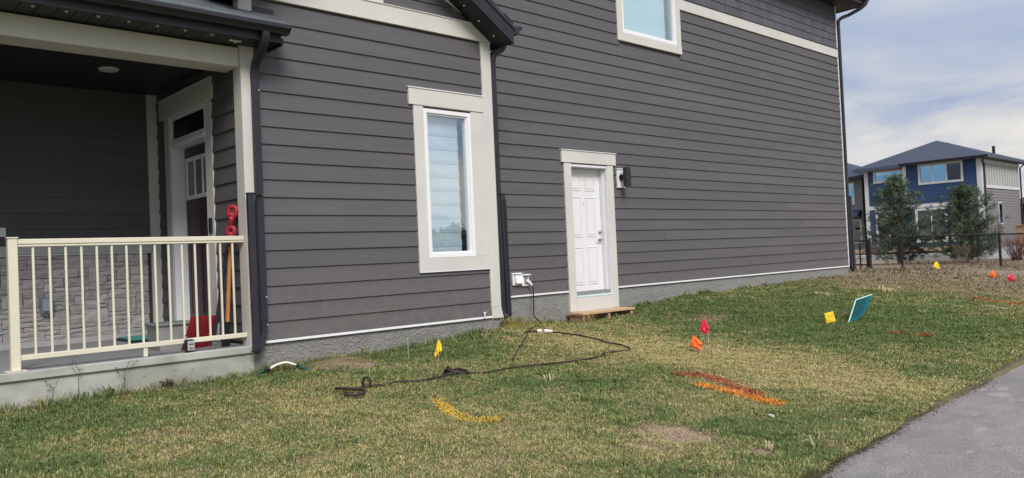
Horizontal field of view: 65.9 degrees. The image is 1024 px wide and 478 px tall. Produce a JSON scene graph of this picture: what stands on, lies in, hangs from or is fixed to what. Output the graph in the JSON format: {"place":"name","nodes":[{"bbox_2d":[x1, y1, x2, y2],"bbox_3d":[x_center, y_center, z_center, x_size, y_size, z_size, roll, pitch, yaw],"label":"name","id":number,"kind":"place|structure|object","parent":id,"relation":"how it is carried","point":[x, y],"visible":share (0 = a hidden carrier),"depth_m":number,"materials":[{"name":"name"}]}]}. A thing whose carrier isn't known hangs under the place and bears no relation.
{"place":"outdoors","nodes":[
{"label":"outdoors","id":0,"kind":"place"},
{"bbox_2d":[116,335,147,342],"bbox_3d":[-4.133,1.123,8.997,0.550,0.034,0.580,-1,-2,-43],"label":"door mat","id":1,"kind":"object","parent":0,"point":[137,338],"depth_m":8.81,"materials":[{"name":"teal fabric"}]},
{"bbox_2d":[0,258,1023,477],"bbox_3d":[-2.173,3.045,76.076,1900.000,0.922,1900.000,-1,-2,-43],"label":"ground","id":2,"kind":"structure","parent":0,"point":[1005,369],"depth_m":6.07,"materials":[{"name":"green plant"}]},
{"bbox_2d":[22,393,67,410],"bbox_3d":[-3.787,1.323,6.427,0.408,0.115,0.405,-3,-2,33],"label":"grass tuft","id":3,"kind":"object","parent":2,"relation":"on","point":[41,403],"visible":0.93,"depth_m":6.36,"materials":[{"name":"plant"}]},
{"bbox_2d":[44,378,58,402],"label":"weed","id":4,"kind":"object","parent":2,"relation":"on","point":[51,387],"visible":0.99,"depth_m":6.46,"materials":[{"name":"brown plant"}]},
{"bbox_2d":[67,356,84,397],"bbox_3d":[-3.631,1.165,6.588,0.155,0.390,0.032,-3,-1,-2],"label":"weed","id":5,"kind":"object","parent":2,"relation":"on","point":[77,374],"visible":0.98,"depth_m":6.59,"materials":[{"name":"brown plant"}]},
{"bbox_2d":[89,384,135,399],"bbox_3d":[-3.433,1.304,6.780,0.422,0.124,0.488,-1,-2,-43],"label":"grass tuft","id":6,"kind":"object","parent":2,"relation":"on","point":[111,392],"visible":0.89,"depth_m":6.72,"materials":[{"name":"green plant"}]},
{"bbox_2d":[116,360,137,393],"bbox_3d":[-3.335,1.202,6.841,0.192,0.297,0.032,-2,-1,-5],"label":"weed","id":7,"kind":"object","parent":2,"relation":"on","point":[124,376],"visible":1,"depth_m":6.84,"materials":[{"name":"plant"}]},
{"bbox_2d":[160,379,175,388],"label":"dead plant","id":8,"kind":"object","parent":2,"relation":"on","point":[167,383],"visible":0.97,"depth_m":7.08,"materials":[{"name":"brown plant"}]},
{"bbox_2d":[254,361,309,375],"bbox_3d":[-2.244,1.257,7.727,0.540,0.115,0.137,-2,-1,-25],"label":"lawn sprinkler","id":9,"kind":"object","parent":2,"relation":"on","point":[267,369],"visible":0.99,"depth_m":7.70,"materials":[{"name":"plastic"}]},
{"bbox_2d":[271,363,298,371],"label":"grass tuft","id":10,"kind":"object","parent":2,"relation":"on","point":[286,367],"visible":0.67,"depth_m":7.78,"materials":[{"name":"green plant"}]},
{"bbox_2d":[330,363,359,371],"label":"grass tuft","id":11,"kind":"object","parent":2,"relation":"on","point":[342,366],"visible":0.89,"depth_m":7.78,"materials":[{"name":"green plant"}]},
{"bbox_2d":[334,387,365,396],"bbox_3d":[-1.414,1.323,6.873,0.199,0.058,0.336,-1,-2,-43],"label":"hose piece","id":12,"kind":"object","parent":2,"relation":"on","point":[363,392],"visible":1,"depth_m":6.88,"materials":[{"name":"black rubber"}]},
{"bbox_2d":[358,376,384,388],"bbox_3d":[-1.267,1.290,7.103,0.248,0.121,0.072,-2,-1,-23],"label":"hose piece","id":13,"kind":"object","parent":2,"relation":"on","point":[370,383],"visible":0.95,"depth_m":7.08,"materials":[{"name":"black rubber"}]},
{"bbox_2d":[351,348,391,359],"bbox_3d":[-1.506,1.233,8.446,0.542,0.110,0.538,-1,-2,-43],"label":"grass tuft","id":14,"kind":"object","parent":2,"relation":"on","point":[374,355],"visible":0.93,"depth_m":8.40,"materials":[{"name":"green plant"}]},
{"bbox_2d":[0,0,868,411],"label":"house","id":15,"kind":"structure","parent":2,"relation":"on","point":[394,172],"depth_m":9.26,"materials":[{"name":"grey wood"}]},
{"bbox_2d":[3,236,246,372],"bbox_3d":[-3.374,0.516,7.078,2.029,1.092,0.140,-1,-2,-43],"label":"porch railing","id":16,"kind":"object","parent":15,"relation":"on","point":[16,357],"visible":1,"depth_m":6.88,"materials":[{"name":"beige metal"}]},
{"bbox_2d":[183,335,194,351],"bbox_3d":[-3.017,0.966,7.348,0.085,0.156,0.129,-1,-2,-43],"label":"lock box","id":17,"kind":"object","parent":16,"relation":"hanging from","point":[189,344],"visible":1,"depth_m":7.30,"materials":[{"name":"black plastic"}]},
{"bbox_2d":[144,320,189,350],"bbox_3d":[-3.353,0.947,7.766,0.390,0.259,0.380,-1,-2,-43],"label":"storage bin","id":18,"kind":"object","parent":15,"relation":"on","point":[164,330],"visible":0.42,"depth_m":7.63,"materials":[{"name":"grey plastic"}]},
{"bbox_2d":[184,143,208,316],"bbox_3d":[-3.474,-0.007,8.927,0.058,2.140,0.970,-1,-2,-43],"label":"front door","id":19,"kind":"structure","parent":15,"relation":"in","point":[195,161],"depth_m":9.03,"materials":[{"name":"red paint"}]},
{"bbox_2d":[181,204,238,350],"bbox_3d":[-2.973,0.375,7.733,0.565,1.427,0.294,-1,-2,-43],"label":"snow shovel","id":20,"kind":"object","parent":15,"relation":"on","point":[203,321],"visible":0.73,"depth_m":7.73,"materials":[{"name":"red plastic"}]},
{"bbox_2d":[221,225,236,345],"bbox_3d":[-2.794,0.455,7.796,0.184,1.187,0.080,-2,-1,-25],"label":"shovel","id":21,"kind":"object","parent":15,"relation":"on","point":[225,342],"visible":0.74,"depth_m":7.77,"materials":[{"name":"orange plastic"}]},
{"bbox_2d":[406,86,490,272],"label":"window","id":22,"kind":"structure","parent":15,"relation":"in","point":[449,146],"depth_m":9.57,"materials":[{"name":"white glass"}]},
{"bbox_2d":[512,279,541,362],"bbox_3d":[0.204,0.926,9.612,0.227,0.783,3.198,-3,-1,4],"label":"extension cord","id":23,"kind":"object","parent":15,"relation":"hanging from","point":[529,282],"visible":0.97,"depth_m":10.85,"materials":[{"name":"black plastic"}]},
{"bbox_2d":[571,168,603,291],"bbox_3d":[1.142,-0.120,12.324,0.815,1.960,0.103,-1,-2,-43],"label":"side door","id":24,"kind":"structure","parent":15,"relation":"in","point":[588,239],"depth_m":12.38,"materials":[{"name":"white paint"}]},
{"bbox_2d":[434,339,441,358],"bbox_3d":[-0.779,1.192,8.325,0.083,0.268,0.028,-3,-1,2],"label":"marker flag","id":25,"kind":"object","parent":2,"relation":"on","point":[438,348],"visible":0.95,"depth_m":8.32,"materials":[{"name":"yellow plastic"}]},
{"bbox_2d":[429,398,502,423],"bbox_3d":[-0.451,1.374,6.309,0.318,0.102,0.972,-2,-2,-37],"label":"spray paint mark","id":26,"kind":"object","parent":2,"relation":"on","point":[441,403],"visible":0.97,"depth_m":6.18,"materials":[{"name":"yellow paint"}]},
{"bbox_2d":[5,305,1001,474],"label":"dead leaf flecks","id":27,"kind":"object","parent":2,"relation":"on","point":[554,334],"visible":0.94,"depth_m":7.33,"materials":[{"name":"brown plant"}]},
{"bbox_2d":[386,329,630,383],"bbox_3d":[-0.098,1.205,8.291,3.072,0.207,1.441,-1,-2,-43],"label":"extension cord","id":28,"kind":"object","parent":2,"relation":"on","point":[461,371],"visible":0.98,"depth_m":7.82,"materials":[{"name":"black plastic"}]},
{"bbox_2d":[2,274,1023,477],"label":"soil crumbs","id":29,"kind":"object","parent":2,"relation":"on","point":[689,430],"visible":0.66,"depth_m":7.16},
{"bbox_2d":[500,315,535,325],"bbox_3d":[0.046,1.100,10.719,0.812,0.198,0.858,-1,-2,-43],"label":"grass tuft","id":30,"kind":"object","parent":2,"relation":"on","point":[511,321],"visible":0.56,"depth_m":10.66,"materials":[{"name":"green plant"}]},
{"bbox_2d":[524,329,541,332],"bbox_3d":[0.249,1.128,9.653,0.243,0.041,0.038,-2,-1,-24],"label":"extension cord","id":31,"kind":"object","parent":2,"relation":"on","point":[539,330],"visible":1,"depth_m":9.67,"materials":[{"name":"white plastic"}]},
{"bbox_2d":[531,373,560,382],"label":"straw clump","id":32,"kind":"object","parent":2,"relation":"on","point":[547,377],"visible":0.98,"depth_m":7.42,"materials":[{"name":"beige plant"}]},
{"bbox_2d":[580,314,597,322],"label":"straw clump","id":33,"kind":"object","parent":2,"relation":"on","point":[588,319],"visible":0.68,"depth_m":11.53,"materials":[{"name":"beige plant"}]},
{"bbox_2d":[567,307,634,321],"bbox_3d":[1.375,1.170,12.025,1.215,0.180,0.315,-1,-2,-43],"label":"wooden step","id":34,"kind":"object","parent":2,"relation":"on","point":[577,317],"visible":0.73,"depth_m":11.93,"materials":[{"name":"brown wood"}]},
{"bbox_2d":[690,336,702,351],"bbox_3d":[2.039,1.190,8.730,0.145,0.252,0.042,-3,-1,1],"label":"marker flag","id":35,"kind":"object","parent":2,"relation":"on","point":[696,343],"visible":0.92,"depth_m":8.73,"materials":[{"name":"orange plastic"}]},
{"bbox_2d":[699,318,709,342],"bbox_3d":[2.314,1.129,9.467,0.124,0.362,0.028,-3,-1,1],"label":"marker flag","id":36,"kind":"object","parent":2,"relation":"on","point":[704,328],"visible":0.94,"depth_m":9.47,"materials":[{"name":"plastic"}]},
{"bbox_2d":[673,370,766,395],"bbox_3d":[1.913,1.299,7.222,0.397,0.172,1.003,-2,-2,-37],"label":"spray paint mark","id":37,"kind":"object","parent":2,"relation":"on","point":[716,379],"visible":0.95,"depth_m":7.25,"materials":[{"name":"orange paint"}]},
{"bbox_2d":[691,381,785,404],"bbox_3d":[1.940,1.326,6.847,0.269,0.145,0.955,-1,-2,-43],"label":"spray paint mark","id":38,"kind":"object","parent":2,"relation":"on","point":[707,386],"visible":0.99,"depth_m":6.80,"materials":[{"name":"orange paint"}]},
{"bbox_2d":[761,441,778,450],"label":"straw clump","id":39,"kind":"object","parent":2,"relation":"on","point":[770,447],"visible":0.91,"depth_m":5.36,"materials":[{"name":"beige plant"}]},
{"bbox_2d":[800,433,832,449],"bbox_3d":[2.098,1.390,5.421,0.330,0.103,0.309,-1,-2,-43],"label":"straw clump","id":40,"kind":"object","parent":2,"relation":"on","point":[812,444],"visible":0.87,"depth_m":5.41,"materials":[{"name":"beige plant"}]},
{"bbox_2d":[807,291,840,296],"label":"straw clump","id":41,"kind":"object","parent":2,"relation":"on","point":[820,294],"visible":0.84,"depth_m":13.60,"materials":[{"name":"beige plant"}]},
{"bbox_2d":[824,311,835,323],"bbox_3d":[4.330,1.097,10.742,0.152,0.227,0.013,-3,-1,-1],"label":"marker flag","id":42,"kind":"object","parent":2,"relation":"on","point":[829,316],"visible":0.94,"depth_m":10.74,"materials":[{"name":"yellow plastic"}]},
{"bbox_2d":[847,163,866,254],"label":"grey house","id":43,"kind":"structure","parent":2,"relation":"on","point":[856,187],"depth_m":52.88,"materials":[{"name":"brown"}]},
{"bbox_2d":[849,182,854,204],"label":"window","id":44,"kind":"structure","parent":43,"relation":"in","point":[851,185],"depth_m":53.11,"materials":[{"name":"blue glass"}]},
{"bbox_2d":[853,219,862,242],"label":"window","id":45,"kind":"structure","parent":43,"relation":"in","point":[857,230],"depth_m":52.90,"materials":[{"name":"grey glass"}]},
{"bbox_2d":[848,294,871,322],"bbox_3d":[4.840,1.006,10.997,0.631,0.440,0.084,-2,-2,-34],"label":"lawn sign","id":46,"kind":"object","parent":2,"relation":"on","point":[860,306],"visible":0.99,"depth_m":10.99,"materials":[{"name":"teal plastic"}]},
{"bbox_2d":[854,239,899,268],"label":"gate","id":47,"kind":"structure","parent":2,"relation":"on","point":[868,243],"depth_m":27.68,"materials":[{"name":"black metal"}]},
{"bbox_2d":[861,285,906,293],"bbox_3d":[6.758,0.913,14.317,0.961,0.162,0.855,-2,-1,-26],"label":"straw clump","id":48,"kind":"object","parent":2,"relation":"on","point":[888,288],"visible":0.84,"depth_m":14.29,"materials":[{"name":"beige plant"}]},
{"bbox_2d":[886,328,906,335],"bbox_3d":[4.867,1.178,9.951,0.295,0.086,0.270,-1,-2,-43],"label":"spray paint mark","id":49,"kind":"object","parent":2,"relation":"on","point":[897,332],"visible":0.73,"depth_m":9.93,"materials":[{"name":"orange paint"}]},
{"bbox_2d":[854,170,941,263],"bbox_3d":[15.931,-0.801,32.776,3.299,4.101,3.067,-2,-1,-5],"label":"pine tree","id":50,"kind":"object","parent":2,"relation":"on","point":[896,189],"visible":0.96,"depth_m":32.58,"materials":[{"name":"green plant"}]},
{"bbox_2d":[855,246,975,254],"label":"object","id":51,"kind":"structure","parent":2,"relation":"on","point":[857,251],"depth_m":47.55,"materials":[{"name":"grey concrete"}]},
{"bbox_2d":[914,332,934,338],"bbox_3d":[5.079,1.188,9.781,0.317,0.089,0.308,-1,-2,-43],"label":"spray paint mark","id":52,"kind":"object","parent":2,"relation":"on","point":[923,334],"visible":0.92,"depth_m":9.78,"materials":[{"name":"paint"}]},
{"bbox_2d":[855,251,994,260],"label":"block edging","id":53,"kind":"object","parent":2,"relation":"on","point":[863,257],"visible":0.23,"depth_m":41.19,"materials":[{"name":"grey concrete"}]},
{"bbox_2d":[933,262,939,268],"bbox_3d":[10.569,0.705,19.652,0.182,0.282,0.037,-3,-1,-2],"label":"marker flag","id":54,"kind":"object","parent":2,"relation":"on","point":[936,265],"visible":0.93,"depth_m":19.65,"materials":[{"name":"yellow plastic"}]},
{"bbox_2d":[852,141,1023,250],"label":"blue house","id":55,"kind":"structure","parent":2,"relation":"on","point":[934,169],"depth_m":48.55,"materials":[{"name":"blue wood"}]},
{"bbox_2d":[873,169,901,183],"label":"window","id":56,"kind":"structure","parent":55,"relation":"in","point":[878,176],"depth_m":50.70,"materials":[{"name":"blue glass"}]},
{"bbox_2d":[875,211,902,247],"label":"window","id":57,"kind":"structure","parent":55,"relation":"in","point":[877,232],"depth_m":50.69,"materials":[{"name":"grey glass"}]},
{"bbox_2d":[915,207,947,242],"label":"window","id":58,"kind":"structure","parent":55,"relation":"in","point":[920,211],"depth_m":48.31,"materials":[{"name":"grey glass"}]},
{"bbox_2d":[917,160,963,184],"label":"window","id":59,"kind":"structure","parent":55,"relation":"in","point":[951,171],"depth_m":47.76,"materials":[{"name":"glass"}]},
{"bbox_2d":[998,202,1002,223],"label":"side window","id":60,"kind":"structure","parent":55,"relation":"in","point":[1000,208],"depth_m":48.16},
{"bbox_2d":[1020,197,1023,222],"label":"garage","id":61,"kind":"structure","parent":55,"relation":"in","point":[1023,208],"depth_m":52.02,"materials":[{"name":"blue"}]},
{"bbox_2d":[950,241,971,262],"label":"ornamental grass","id":62,"kind":"object","parent":2,"relation":"on","point":[964,258],"depth_m":30.07,"materials":[{"name":"brown plant"}]},
{"bbox_2d":[919,183,1008,262],"bbox_3d":[17.645,-0.571,30.787,3.316,3.400,2.921,-3,-1,14],"label":"pine tree","id":63,"kind":"object","parent":2,"relation":"on","point":[964,203],"visible":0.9,"depth_m":30.64,"materials":[{"name":"green plant"}]},
{"bbox_2d":[980,211,1002,250],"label":"bare shrub","id":64,"kind":"object","parent":2,"relation":"on","point":[985,215],"visible":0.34,"depth_m":45.21,"materials":[{"name":"plant"}]},
{"bbox_2d":[989,270,995,278],"bbox_3d":[10.064,0.775,16.526,0.159,0.271,0.040,-2,-1,-3],"label":"marker flag","id":65,"kind":"object","parent":2,"relation":"on","point":[993,274],"visible":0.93,"depth_m":16.52,"materials":[{"name":"orange plastic"}]},
{"bbox_2d":[969,296,1023,305],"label":"spray paint mark","id":66,"kind":"object","parent":2,"relation":"on","point":[997,301],"visible":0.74,"depth_m":12.89,"materials":[{"name":"orange paint"}]},
{"bbox_2d":[988,246,1023,258],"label":"gravel pile","id":67,"kind":"object","parent":2,"relation":"on","point":[996,254],"visible":0.34,"depth_m":36.42,"materials":[{"name":"grey gravel"}]},
{"bbox_2d":[1007,273,1014,281],"bbox_3d":[10.070,0.808,15.933,0.146,0.250,0.039,-3,-1,-2],"label":"marker flag","id":68,"kind":"object","parent":2,"relation":"on","point":[1010,277],"visible":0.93,"depth_m":15.93,"materials":[{"name":"red plastic"}]},
{"bbox_2d":[1001,235,1023,259],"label":"shrub","id":69,"kind":"object","parent":2,"relation":"on","point":[1021,256],"visible":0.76,"depth_m":31.33,"materials":[{"name":"brown plant"}]},
{"bbox_2d":[1015,225,1023,242],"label":"cedar fence","id":70,"kind":"object","parent":2,"relation":"on","point":[1019,228],"visible":0.46,"depth_m":39.95,"materials":[{"name":"orange wood"}]},
{"bbox_2d":[817,364,1023,477],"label":"path","id":71,"kind":"structure","parent":0,"point":[979,433],"depth_m":5.45,"materials":[{"name":"concrete"}]},
{"bbox_2d":[811,369,1012,477],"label":"path edge grit","id":72,"kind":"object","parent":71,"relation":"on","point":[882,441],"visible":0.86,"depth_m":5.55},
{"bbox_2d":[836,0,1023,197],"label":"sky","id":73,"kind":"structure","parent":0,"point":[916,73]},
{"bbox_2d":[848,258,1023,289],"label":"rough dry grass","id":74,"kind":"structure","parent":0,"point":[928,268],"depth_m":21.11,"materials":[{"name":"brown plant"}]},
{"bbox_2d":[900,232,1023,267],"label":"chain link fence","id":75,"kind":"object","parent":74,"relation":"on","point":[999,234],"visible":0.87,"depth_m":25.48,"materials":[{"name":"black metal"}]}
]}

